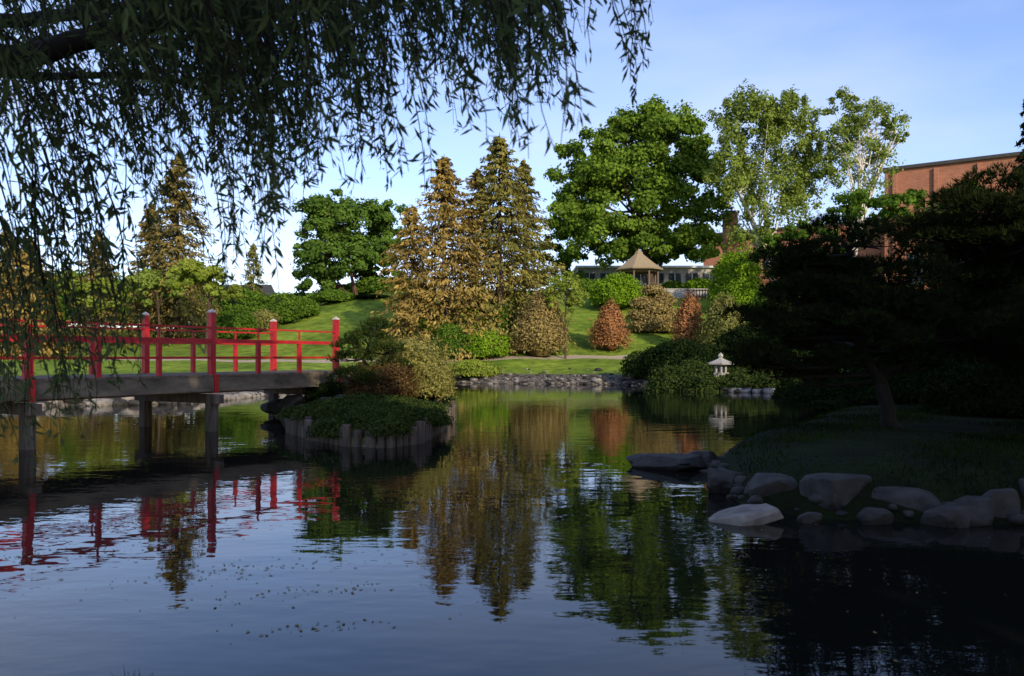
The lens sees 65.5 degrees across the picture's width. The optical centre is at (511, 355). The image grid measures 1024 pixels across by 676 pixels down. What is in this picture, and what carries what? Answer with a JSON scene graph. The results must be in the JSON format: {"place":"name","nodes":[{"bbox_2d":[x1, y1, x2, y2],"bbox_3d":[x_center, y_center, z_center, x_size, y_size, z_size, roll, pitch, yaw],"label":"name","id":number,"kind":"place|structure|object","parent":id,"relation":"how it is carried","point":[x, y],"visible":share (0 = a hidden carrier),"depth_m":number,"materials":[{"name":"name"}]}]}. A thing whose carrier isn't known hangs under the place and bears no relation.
{"place":"outdoors","nodes":[
{"label":"outdoors","id":0,"kind":"place"},
{"bbox_2d":[223,285,274,295],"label":"roof","id":1,"kind":"structure","parent":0,"point":[267,289],"depth_m":110.14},
{"bbox_2d":[0,383,1023,675],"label":"water","id":2,"kind":"structure","parent":0,"point":[614,541],"depth_m":6.69,"materials":[{"name":"blue liquid"}]},
{"bbox_2d":[285,400,456,447],"bbox_3d":[-3.437,1.913,19.341,3.948,1.385,9.308,0,0,0],"label":"log piling edge","id":3,"kind":"object","parent":2,"relation":"in","point":[423,432],"visible":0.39,"depth_m":15.38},
{"bbox_2d":[3,470,1005,661],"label":"floating leaves","id":4,"kind":"object","parent":2,"relation":"on","point":[291,570],"visible":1,"depth_m":6.18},
{"bbox_2d":[709,503,783,525],"bbox_3d":[2.442,1.664,8.208,0.646,0.258,0.593,0,0,40],"label":"rock","id":5,"kind":"object","parent":2,"relation":"in","point":[751,514],"visible":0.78,"depth_m":8.04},
{"bbox_2d":[797,512,821,523],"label":"rock","id":6,"kind":"object","parent":2,"relation":"in","point":[811,517],"visible":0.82,"depth_m":8.11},
{"bbox_2d":[0,290,1023,524],"bbox_3d":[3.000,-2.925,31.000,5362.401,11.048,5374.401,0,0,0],"label":"ground","id":7,"kind":"structure","parent":0,"point":[351,314],"depth_m":14.79,"materials":[{"name":"plant"}]},
{"bbox_2d":[0,232,46,355],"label":"spruce tree","id":8,"kind":"object","parent":7,"relation":"on","point":[4,281],"visible":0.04,"depth_m":61.60,"materials":[{"name":"brown plant"}]},
{"bbox_2d":[0,240,79,356],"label":"spruce tree","id":9,"kind":"object","parent":7,"relation":"on","point":[49,352],"visible":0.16,"depth_m":59.38,"materials":[{"name":"brown plant"}]},
{"bbox_2d":[41,325,85,353],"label":"round bush","id":10,"kind":"object","parent":7,"relation":"on","point":[68,342],"visible":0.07,"depth_m":63.77,"materials":[{"name":"green plant"}]},
{"bbox_2d":[41,270,136,332],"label":"lime tree","id":11,"kind":"object","parent":7,"relation":"on","point":[85,287],"visible":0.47,"depth_m":61.49,"materials":[{"name":"green plant"}]},
{"bbox_2d":[62,232,130,336],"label":"spruce tree","id":12,"kind":"object","parent":7,"relation":"on","point":[84,264],"visible":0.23,"depth_m":77.50,"materials":[{"name":"brown plant"}]},
{"bbox_2d":[104,202,190,347],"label":"spruce tree","id":13,"kind":"object","parent":7,"relation":"on","point":[133,264],"visible":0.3,"depth_m":72.46,"materials":[{"name":"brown plant"}]},
{"bbox_2d":[125,268,184,337],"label":"lime tree","id":14,"kind":"object","parent":7,"relation":"on","point":[149,279],"visible":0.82,"depth_m":65.62,"materials":[{"name":"green plant"}]},
{"bbox_2d":[107,153,236,349],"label":"spruce tree","id":15,"kind":"object","parent":7,"relation":"on","point":[176,198],"visible":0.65,"depth_m":69.24,"materials":[{"name":"brown plant"}]},
{"bbox_2d":[0,309,356,449],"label":"red footbridge","id":16,"kind":"object","parent":7,"relation":"on","point":[192,385],"visible":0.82,"depth_m":17.97,"materials":[{"name":"paint"}]},
{"bbox_2d":[167,257,243,353],"bbox_3d":[-23.023,-3.602,59.986,5.793,7.714,3.874,0,0,0],"label":"lime tree","id":17,"kind":"object","parent":7,"relation":"on","point":[204,276],"visible":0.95,"depth_m":59.64,"materials":[{"name":"green plant"}]},
{"bbox_2d":[0,263,413,327],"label":"distant tree row","id":18,"kind":"object","parent":7,"relation":"on","point":[254,300],"visible":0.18,"depth_m":87.39,"materials":[{"name":"green plant"}]},
{"bbox_2d":[216,305,258,338],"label":"round bush","id":19,"kind":"object","parent":7,"relation":"on","point":[243,317],"visible":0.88,"depth_m":65.20,"materials":[{"name":"green plant"}]},
{"bbox_2d":[240,242,268,304],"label":"spruce tree","id":20,"kind":"object","parent":7,"relation":"on","point":[253,257],"visible":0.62,"depth_m":91.83,"materials":[{"name":"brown plant"}]},
{"bbox_2d":[251,307,281,330],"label":"round bush","id":21,"kind":"object","parent":7,"relation":"on","point":[264,317],"visible":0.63,"depth_m":69.12,"materials":[{"name":"brown plant"}]},
{"bbox_2d":[263,291,303,324],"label":"round bush","id":22,"kind":"object","parent":7,"relation":"on","point":[287,308],"visible":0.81,"depth_m":71.23,"materials":[{"name":"green plant"}]},
{"bbox_2d":[293,297,321,317],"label":"round bush","id":23,"kind":"object","parent":7,"relation":"on","point":[309,307],"visible":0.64,"depth_m":73.22,"materials":[{"name":"green plant"}]},
{"bbox_2d":[0,0,656,474],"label":"weeping willow","id":24,"kind":"object","parent":7,"relation":"on","point":[240,58],"visible":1,"depth_m":4.14,"materials":[{"name":"green plant"}]},
{"bbox_2d":[308,289,354,302],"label":"round bush","id":25,"kind":"object","parent":7,"relation":"on","point":[332,296],"visible":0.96,"depth_m":78.61,"materials":[{"name":"green plant"}]},
{"bbox_2d":[290,187,410,295],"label":"oak tree","id":26,"kind":"object","parent":7,"relation":"on","point":[327,218],"visible":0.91,"depth_m":84.35,"materials":[{"name":"green plant"}]},
{"bbox_2d":[274,391,456,439],"bbox_3d":[-3.215,1.222,16.876,4.103,0.813,5.035,0,0,0],"label":"island groundcover","id":27,"kind":"object","parent":7,"relation":"on","point":[373,411],"visible":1,"depth_m":16.05,"materials":[{"name":"green plant"}]},
{"bbox_2d":[323,315,413,385],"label":"island pine","id":28,"kind":"object","parent":7,"relation":"on","point":[353,337],"visible":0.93,"depth_m":19.45,"materials":[{"name":"green plant"}]},
{"bbox_2d":[354,293,389,298],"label":"hedge","id":29,"kind":"object","parent":7,"relation":"on","point":[361,295],"visible":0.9,"depth_m":78.67,"materials":[{"name":"green plant"}]},
{"bbox_2d":[303,362,455,403],"bbox_3d":[-3.799,0.805,22.270,4.410,1.462,2.288,0,0,-28],"label":"island shrub","id":30,"kind":"object","parent":7,"relation":"on","point":[332,389],"visible":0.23,"depth_m":20.85,"materials":[{"name":"green plant"}]},
{"bbox_2d":[342,355,425,398],"bbox_3d":[-3.272,0.628,19.634,2.516,1.308,1.711,0,0,40],"label":"red barberry","id":31,"kind":"object","parent":7,"relation":"on","point":[402,376],"visible":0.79,"depth_m":19.09,"materials":[{"name":"brown plant"}]},
{"bbox_2d":[375,319,409,338],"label":"hedge bush","id":32,"kind":"object","parent":7,"relation":"on","point":[393,329],"visible":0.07,"depth_m":59.88,"materials":[{"name":"green plant"}]},
{"bbox_2d":[358,330,463,401],"bbox_3d":[-2.681,0.303,20.946,2.788,2.067,2.882,0,0,31],"label":"island shrub","id":33,"kind":"object","parent":7,"relation":"on","point":[420,356],"visible":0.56,"depth_m":20.39,"materials":[{"name":"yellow plant"}]},
{"bbox_2d":[370,206,455,351],"bbox_3d":[-7.335,-4.837,58.642,7.406,12.670,7.984,0,0,0],"label":"spruce tree","id":34,"kind":"object","parent":7,"relation":"on","point":[411,221],"visible":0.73,"depth_m":58.07,"materials":[{"name":"brown plant"}]},
{"bbox_2d":[400,313,450,343],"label":"hedge bush","id":35,"kind":"object","parent":7,"relation":"on","point":[428,328],"visible":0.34,"depth_m":58.42,"materials":[{"name":"green plant"}]},
{"bbox_2d":[425,355,454,403],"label":"island shrub","id":36,"kind":"object","parent":7,"relation":"on","point":[446,375],"visible":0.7,"depth_m":20.37,"materials":[{"name":"green plant"}]},
{"bbox_2d":[372,156,521,361],"bbox_3d":[-5.599,-6.554,59.891,13.922,17.285,15.301,0,0,0],"label":"spruce tree","id":37,"kind":"object","parent":7,"relation":"on","point":[446,215],"visible":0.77,"depth_m":59.07,"materials":[{"name":"brown plant"}]},
{"bbox_2d":[430,322,467,358],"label":"hedge bush","id":38,"kind":"object","parent":7,"relation":"on","point":[447,331],"visible":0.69,"depth_m":56.18,"materials":[{"name":"green plant"}]},
{"bbox_2d":[448,308,489,331],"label":"hedge bush","id":39,"kind":"object","parent":7,"relation":"on","point":[480,320],"visible":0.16,"depth_m":60.46,"materials":[{"name":"green plant"}]},
{"bbox_2d":[448,359,504,376],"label":"shore bush","id":40,"kind":"object","parent":7,"relation":"on","point":[472,368],"visible":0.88,"depth_m":49.74,"materials":[{"name":"green plant"}]},
{"bbox_2d":[429,169,526,329],"bbox_3d":[-3.305,-7.198,63.336,10.322,15.556,12.670,0,0,21],"label":"spruce tree","id":41,"kind":"object","parent":7,"relation":"on","point":[474,185],"visible":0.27,"depth_m":62.71,"materials":[{"name":"brown plant"}]},
{"bbox_2d":[463,329,511,357],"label":"hedge bush","id":42,"kind":"object","parent":7,"relation":"on","point":[483,348],"visible":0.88,"depth_m":55.94,"materials":[{"name":"green plant"}]},
{"bbox_2d":[481,303,519,341],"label":"hedge bush","id":43,"kind":"object","parent":7,"relation":"on","point":[503,316],"visible":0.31,"depth_m":60.89,"materials":[{"name":"green plant"}]},
{"bbox_2d":[430,133,582,358],"bbox_3d":[-0.992,-7.870,62.997,13.726,19.021,16.537,0,0,0],"label":"spruce tree","id":44,"kind":"object","parent":7,"relation":"on","point":[503,190],"visible":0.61,"depth_m":61.23,"materials":[{"name":"brown plant"}]},
{"bbox_2d":[17,365,1023,525],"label":"shore stones","id":45,"kind":"object","parent":7,"relation":"on","point":[277,405],"visible":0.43,"depth_m":26.98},
{"bbox_2d":[490,159,565,340],"bbox_3d":[1.417,-7.996,64.948,8.628,16.296,9.951,0,0,-24],"label":"spruce tree","id":46,"kind":"object","parent":7,"relation":"on","point":[524,167],"visible":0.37,"depth_m":64.69,"materials":[{"name":"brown plant"}]},
{"bbox_2d":[508,284,572,357],"bbox_3d":[1.988,-2.570,57.996,5.008,5.478,4.942,0,0,-14],"label":"golden bush","id":47,"kind":"object","parent":7,"relation":"on","point":[543,318],"visible":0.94,"depth_m":56.96,"materials":[{"name":"yellow plant"}]},
{"bbox_2d":[531,233,588,288],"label":"shade tree","id":48,"kind":"object","parent":7,"relation":"on","point":[568,264],"visible":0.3,"depth_m":91.78,"materials":[{"name":"green plant"}]},
{"bbox_2d":[542,270,588,358],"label":"young tree","id":49,"kind":"object","parent":7,"relation":"on","point":[572,283],"visible":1,"depth_m":56.76,"materials":[{"name":"green plant"}]},
{"bbox_2d":[578,278,596,291],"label":"round bush","id":50,"kind":"object","parent":7,"relation":"on","point":[587,282],"visible":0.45,"depth_m":82.94,"materials":[{"name":"green plant"}]},
{"bbox_2d":[586,296,634,350],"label":"juniper bush","id":51,"kind":"object","parent":7,"relation":"on","point":[609,330],"visible":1,"depth_m":59.34,"materials":[{"name":"brown plant"}]},
{"bbox_2d":[587,271,647,308],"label":"boxwood bush","id":52,"kind":"object","parent":7,"relation":"on","point":[622,289],"visible":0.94,"depth_m":72.40,"materials":[{"name":"green plant"}]},
{"bbox_2d":[618,349,653,378],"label":"dark bush","id":53,"kind":"object","parent":7,"relation":"on","point":[630,368],"visible":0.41,"depth_m":46.44,"materials":[{"name":"green plant"}]},
{"bbox_2d":[615,249,662,293],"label":"gazebo","id":54,"kind":"object","parent":7,"relation":"on","point":[638,262],"visible":0.73,"depth_m":80.93,"materials":[{"name":"brown wood"}]},
{"bbox_2d":[541,94,741,284],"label":"maple tree","id":55,"kind":"object","parent":7,"relation":"on","point":[604,174],"visible":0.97,"depth_m":85.43,"materials":[{"name":"green plant"}]},
{"bbox_2d":[573,268,715,285],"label":"building","id":56,"kind":"structure","parent":7,"relation":"on","point":[665,271],"depth_m":100.00,"materials":[{"name":"paint"}]},
{"bbox_2d":[584,273,594,279],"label":"window","id":57,"kind":"structure","parent":56,"relation":"attached to","point":[592,275],"depth_m":99.93,"materials":[{"name":"black glass"}]},
{"bbox_2d":[600,273,611,279],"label":"window","id":58,"kind":"structure","parent":56,"relation":"attached to","point":[602,275],"depth_m":99.93,"materials":[{"name":"black glass"}]},
{"bbox_2d":[635,274,646,283],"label":"window","id":59,"kind":"structure","parent":56,"relation":"attached to","point":[637,277],"depth_m":99.93,"materials":[{"name":"black glass"}]},
{"bbox_2d":[572,266,716,270],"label":"fascia","id":60,"kind":"structure","parent":56,"relation":"attached to","point":[575,268],"depth_m":99.67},
{"bbox_2d":[653,273,663,283],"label":"window","id":61,"kind":"structure","parent":56,"relation":"attached to","point":[661,278],"depth_m":99.93,"materials":[{"name":"black glass"}]},
{"bbox_2d":[669,273,680,281],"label":"window","id":62,"kind":"structure","parent":56,"relation":"attached to","point":[675,276],"depth_m":99.93,"materials":[{"name":"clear glass"}]},
{"bbox_2d":[686,273,697,281],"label":"window","id":63,"kind":"structure","parent":56,"relation":"attached to","point":[689,276],"depth_m":99.93,"materials":[{"name":"black glass"}]},
{"bbox_2d":[703,273,714,279],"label":"window","id":64,"kind":"structure","parent":56,"relation":"attached to","point":[705,275],"depth_m":99.93,"materials":[{"name":"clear glass"}]},
{"bbox_2d":[626,284,678,333],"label":"round bush","id":65,"kind":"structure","parent":7,"relation":"on","point":[654,312],"depth_m":65.03,"materials":[{"name":"brown plant"}]},
{"bbox_2d":[626,453,705,470],"bbox_3d":[2.338,1.660,12.226,1.161,0.324,0.856,0,0,38],"label":"rock","id":66,"kind":"object","parent":7,"relation":"on","point":[669,462],"visible":0.76,"depth_m":11.92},
{"bbox_2d":[661,280,682,287],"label":"round bush","id":67,"kind":"object","parent":7,"relation":"on","point":[672,284],"visible":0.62,"depth_m":85.24,"materials":[{"name":"green plant"}]},
{"bbox_2d":[634,336,733,376],"bbox_3d":[9.716,0.073,44.816,5.451,2.387,5.868,0,0,20],"label":"dark bush","id":68,"kind":"object","parent":7,"relation":"on","point":[680,350],"visible":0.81,"depth_m":43.51,"materials":[{"name":"green plant"}]},
{"bbox_2d":[664,288,707,297],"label":"stone retaining wall","id":69,"kind":"structure","parent":7,"relation":"on","point":[680,292],"depth_m":79.25,"materials":[{"name":"stone"}]},
{"bbox_2d":[669,290,706,341],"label":"barberry bush","id":70,"kind":"object","parent":7,"relation":"on","point":[689,313],"visible":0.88,"depth_m":59.37,"materials":[{"name":"brown plant"}]},
{"bbox_2d":[680,277,711,288],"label":"round bush","id":71,"kind":"object","parent":7,"relation":"on","point":[695,282],"visible":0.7,"depth_m":82.93,"materials":[{"name":"green plant"}]},
{"bbox_2d":[686,289,708,299],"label":"picket fence","id":72,"kind":"object","parent":7,"relation":"on","point":[699,290],"visible":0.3,"depth_m":77.97,"materials":[{"name":"white wood"}]},
{"bbox_2d":[688,451,716,462],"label":"rock","id":73,"kind":"object","parent":7,"relation":"on","point":[708,456],"visible":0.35,"depth_m":12.18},
{"bbox_2d":[687,289,746,344],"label":"spruce bush","id":74,"kind":"object","parent":7,"relation":"on","point":[715,325],"visible":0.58,"depth_m":56.23,"materials":[{"name":"green plant"}]},
{"bbox_2d":[708,353,733,380],"bbox_3d":[10.057,0.791,38.400,1.249,1.905,1.338,0,0,0],"label":"stone lantern","id":75,"kind":"object","parent":7,"relation":"on","point":[720,361],"visible":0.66,"depth_m":38.13,"materials":[{"name":"stone"}]},
{"bbox_2d":[638,356,806,391],"bbox_3d":[10.840,1.455,39.491,8.464,2.938,6.521,0,0,34],"label":"juniper mat","id":76,"kind":"object","parent":7,"relation":"on","point":[695,375],"visible":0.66,"depth_m":38.13,"materials":[{"name":"green plant"}]},
{"bbox_2d":[707,468,742,493],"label":"rock","id":77,"kind":"object","parent":7,"relation":"on","point":[720,481],"visible":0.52,"depth_m":9.81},
{"bbox_2d":[721,210,739,254],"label":"brick chimney block","id":78,"kind":"structure","parent":7,"relation":"on","point":[724,231],"depth_m":91.30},
{"bbox_2d":[704,246,764,312],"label":"boxwood bush","id":79,"kind":"object","parent":7,"relation":"on","point":[736,277],"visible":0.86,"depth_m":70.56,"materials":[{"name":"green plant"}]},
{"bbox_2d":[710,320,777,370],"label":"dark bush","id":80,"kind":"object","parent":7,"relation":"on","point":[735,334],"visible":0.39,"depth_m":45.01,"materials":[{"name":"green plant"}]},
{"bbox_2d":[745,280,767,323],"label":"dark bush","id":81,"kind":"object","parent":7,"relation":"on","point":[756,302],"visible":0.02,"depth_m":59.83,"materials":[{"name":"green plant"}]},
{"bbox_2d":[703,78,825,280],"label":"birch tree","id":82,"kind":"object","parent":7,"relation":"on","point":[776,123],"visible":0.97,"depth_m":76.73,"materials":[{"name":"green plant"}]},
{"bbox_2d":[744,473,797,496],"bbox_3d":[3.015,1.620,9.091,0.652,0.514,0.518,0,0,8],"label":"rock","id":83,"kind":"object","parent":7,"relation":"on","point":[767,484],"visible":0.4,"depth_m":8.93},
{"bbox_2d":[771,380,804,397],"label":"yew bush","id":84,"kind":"object","parent":7,"relation":"on","point":[780,388],"visible":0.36,"depth_m":32.72,"materials":[{"name":"green plant"}]},
{"bbox_2d":[703,225,884,288],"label":"wing","id":85,"kind":"structure","parent":7,"relation":"on","point":[712,262],"depth_m":106.19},
{"bbox_2d":[716,220,880,235],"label":"wing coping","id":86,"kind":"object","parent":85,"relation":"attached to","point":[778,228],"depth_m":109.35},
{"bbox_2d":[760,323,847,375],"bbox_3d":[16.209,-0.871,43.941,6.258,4.020,6.040,0,0,0],"label":"dark bush","id":87,"kind":"object","parent":7,"relation":"on","point":[799,353],"visible":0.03,"depth_m":42.39,"materials":[{"name":"green plant"}]},
{"bbox_2d":[740,259,902,374],"bbox_3d":[10.061,-0.825,25.950,5.501,5.125,3.857,0,0,0],"label":"black pine","id":88,"kind":"object","parent":7,"relation":"on","point":[765,269],"visible":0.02,"depth_m":25.55,"materials":[{"name":"green plant"}]},
{"bbox_2d":[781,368,871,408],"bbox_3d":[10.569,1.016,25.049,3.955,1.349,3.858,0,0,0],"label":"yew bush","id":89,"kind":"object","parent":7,"relation":"on","point":[806,394],"visible":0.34,"depth_m":24.36,"materials":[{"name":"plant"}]},
{"bbox_2d":[799,473,871,511],"bbox_3d":[3.537,1.597,8.726,0.714,0.625,0.556,0,0,-29],"label":"rock","id":90,"kind":"object","parent":7,"relation":"on","point":[835,491],"visible":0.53,"depth_m":8.49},
{"bbox_2d":[805,85,911,254],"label":"birch tree","id":91,"kind":"object","parent":7,"relation":"on","point":[847,146],"visible":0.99,"depth_m":75.23,"materials":[{"name":"green plant"}]},
{"bbox_2d":[714,209,1008,428],"bbox_3d":[5.799,-0.466,13.168,4.321,3.961,3.267,0,0,29],"label":"black pine","id":92,"kind":"object","parent":7,"relation":"on","point":[860,310],"visible":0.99,"depth_m":12.84,"materials":[{"name":"green plant"}]},
{"bbox_2d":[750,182,998,261],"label":"shade tree","id":93,"kind":"object","parent":7,"relation":"on","point":[856,199],"visible":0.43,"depth_m":65.14,"materials":[{"name":"green plant"}]},
{"bbox_2d":[856,507,893,524],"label":"rock","id":94,"kind":"object","parent":7,"relation":"on","point":[874,516],"visible":0.78,"depth_m":8.03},
{"bbox_2d":[732,402,1023,494],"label":"grass","id":95,"kind":"structure","parent":7,"relation":"on","point":[1004,439],"depth_m":11.01,"materials":[{"name":"plant"}]},
{"bbox_2d":[872,486,941,511],"bbox_3d":[4.179,1.652,8.639,1.015,0.515,0.718,0,0,23],"label":"rock","id":96,"kind":"object","parent":7,"relation":"on","point":[921,500],"visible":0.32,"depth_m":8.35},
{"bbox_2d":[889,376,935,401],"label":"yew bush","id":97,"kind":"object","parent":7,"relation":"on","point":[909,385],"visible":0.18,"depth_m":19.25,"materials":[{"name":"green plant"}]},
{"bbox_2d":[920,505,969,527],"bbox_3d":[4.401,1.652,8.036,0.465,0.278,0.334,0,0,-13],"label":"rock","id":98,"kind":"object","parent":7,"relation":"on","point":[950,516],"visible":0.84,"depth_m":7.92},
{"bbox_2d":[873,160,1023,365],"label":"black pine","id":99,"kind":"object","parent":7,"relation":"on","point":[984,246],"visible":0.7,"depth_m":16.86,"materials":[{"name":"green plant"}]},
{"bbox_2d":[885,155,1022,287],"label":"wall","id":100,"kind":"structure","parent":7,"relation":"on","point":[918,178],"depth_m":97.77,"materials":[{"name":"red brick"}]},
{"bbox_2d":[892,174,896,281],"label":"pilaster","id":101,"kind":"object","parent":100,"relation":"attached to","point":[894,179],"visible":0.07,"depth_m":99.72,"materials":[{"name":"red brick"}]},
{"bbox_2d":[934,167,938,202],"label":"pilaster","id":102,"kind":"object","parent":100,"relation":"attached to","point":[936,178],"visible":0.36,"depth_m":97.14,"materials":[{"name":"red brick"}]},
{"bbox_2d":[883,151,1021,173],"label":"roof coping","id":103,"kind":"object","parent":100,"relation":"on","point":[1011,154],"visible":0.11,"depth_m":95.96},
{"bbox_2d":[977,162,981,185],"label":"pilaster","id":104,"kind":"object","parent":100,"relation":"attached to","point":[979,166],"visible":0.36,"depth_m":94.62,"materials":[{"name":"red brick"}]},
{"bbox_2d":[916,359,1016,415],"bbox_3d":[9.235,0.633,16.051,2.012,1.195,2.096,0,0,0],"label":"yew bush","id":105,"kind":"object","parent":7,"relation":"on","point":[955,388],"visible":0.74,"depth_m":15.61,"materials":[{"name":"green plant"}]},
{"bbox_2d":[953,495,994,525],"bbox_3d":[4.729,1.644,8.191,0.403,0.380,0.621,0,0,40],"label":"rock","id":106,"kind":"object","parent":7,"relation":"on","point":[981,510],"visible":0.56,"depth_m":8.03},
{"bbox_2d":[982,488,1021,517],"bbox_3d":[5.021,1.599,8.280,0.525,0.444,0.433,0,0,0],"label":"rock","id":107,"kind":"object","parent":7,"relation":"on","point":[1006,502],"visible":0.46,"depth_m":8.13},
{"bbox_2d":[1005,99,1023,190],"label":"spruce tree","id":108,"kind":"object","parent":7,"relation":"on","point":[1019,159],"visible":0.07,"depth_m":50.43,"materials":[{"name":"green plant"}]},
{"bbox_2d":[1018,478,1023,498],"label":"rock","id":109,"kind":"object","parent":7,"relation":"on","point":[1021,482],"visible":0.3,"depth_m":8.34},
{"bbox_2d":[0,0,1023,327],"label":"sky","id":110,"kind":"structure","parent":0,"point":[956,67],"materials":[{"name":"blue"}]}
]}

